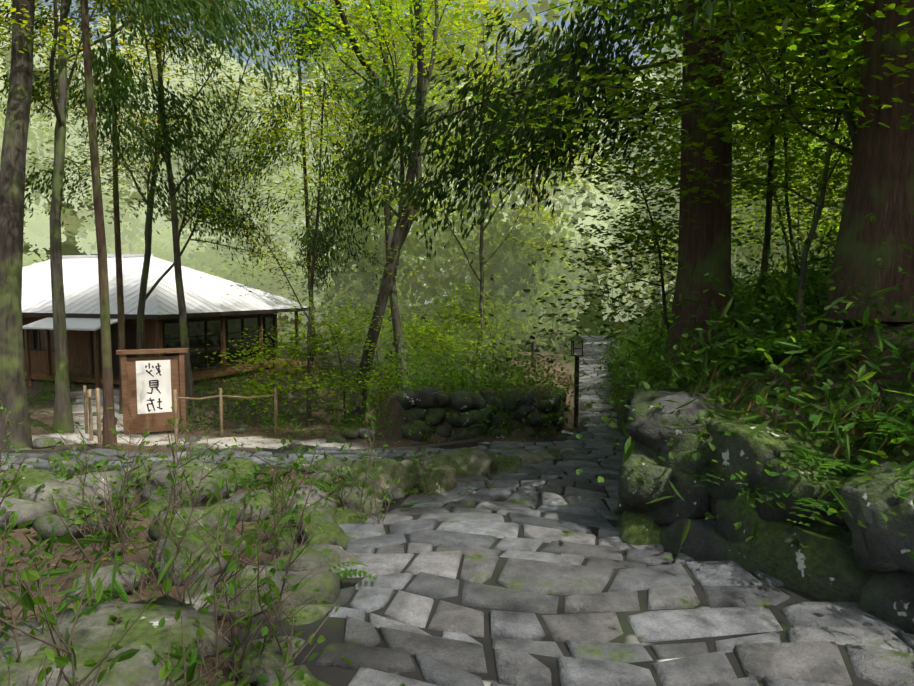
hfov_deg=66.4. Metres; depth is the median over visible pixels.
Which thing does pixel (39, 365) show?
building walls
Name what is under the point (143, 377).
banner sign
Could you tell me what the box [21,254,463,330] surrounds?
building roof
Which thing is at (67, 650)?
shrub twigs
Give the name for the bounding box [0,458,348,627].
bed rocks
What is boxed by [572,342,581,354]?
lantern panes
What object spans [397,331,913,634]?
retaining wall boulders
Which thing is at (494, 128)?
trees
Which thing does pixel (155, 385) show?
sign calligraphy
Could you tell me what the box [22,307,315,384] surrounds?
building frames
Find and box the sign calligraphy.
[145,363,162,411]
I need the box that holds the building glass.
[23,317,437,369]
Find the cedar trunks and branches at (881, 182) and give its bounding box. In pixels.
[3,0,913,449]
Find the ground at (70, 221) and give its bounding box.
[0,31,913,685]
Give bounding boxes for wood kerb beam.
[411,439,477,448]
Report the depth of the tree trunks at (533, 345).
32.03 m
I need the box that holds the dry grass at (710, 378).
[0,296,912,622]
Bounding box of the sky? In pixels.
[10,0,825,96]
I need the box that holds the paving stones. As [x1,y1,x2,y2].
[0,336,913,685]
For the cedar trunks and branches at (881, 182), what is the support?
on the ground at (70, 221)
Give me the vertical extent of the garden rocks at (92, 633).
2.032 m
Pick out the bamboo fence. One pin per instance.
(88, 409)
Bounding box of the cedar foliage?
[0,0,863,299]
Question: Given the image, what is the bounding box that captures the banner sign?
[136,360,171,413]
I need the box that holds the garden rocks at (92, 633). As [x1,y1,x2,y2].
[0,383,579,685]
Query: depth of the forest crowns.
35.15 m
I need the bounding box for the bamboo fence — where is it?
[83,385,277,442]
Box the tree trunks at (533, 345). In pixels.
[384,14,537,368]
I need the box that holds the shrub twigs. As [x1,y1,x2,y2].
[0,400,523,685]
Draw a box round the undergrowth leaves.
[0,181,913,685]
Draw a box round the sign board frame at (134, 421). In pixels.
[116,348,187,434]
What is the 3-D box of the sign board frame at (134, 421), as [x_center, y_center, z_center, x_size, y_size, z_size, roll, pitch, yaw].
[-6.302,1.118,14.539,1.360,1.980,0.200,-2,5,-24]
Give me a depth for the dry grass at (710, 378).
6.34 m
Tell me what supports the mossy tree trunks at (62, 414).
on the ground at (70, 221)
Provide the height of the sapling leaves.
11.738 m
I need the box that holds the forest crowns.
[0,0,860,386]
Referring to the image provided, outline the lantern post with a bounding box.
[568,332,585,428]
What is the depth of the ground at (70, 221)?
13.94 m
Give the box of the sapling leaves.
[188,0,913,415]
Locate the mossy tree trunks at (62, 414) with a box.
[0,0,610,433]
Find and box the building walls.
[22,308,451,388]
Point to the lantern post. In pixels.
(576, 379)
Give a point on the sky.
(530, 2)
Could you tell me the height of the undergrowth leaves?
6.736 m
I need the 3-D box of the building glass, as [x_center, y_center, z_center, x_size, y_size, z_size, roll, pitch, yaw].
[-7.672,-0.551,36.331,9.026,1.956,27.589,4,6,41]

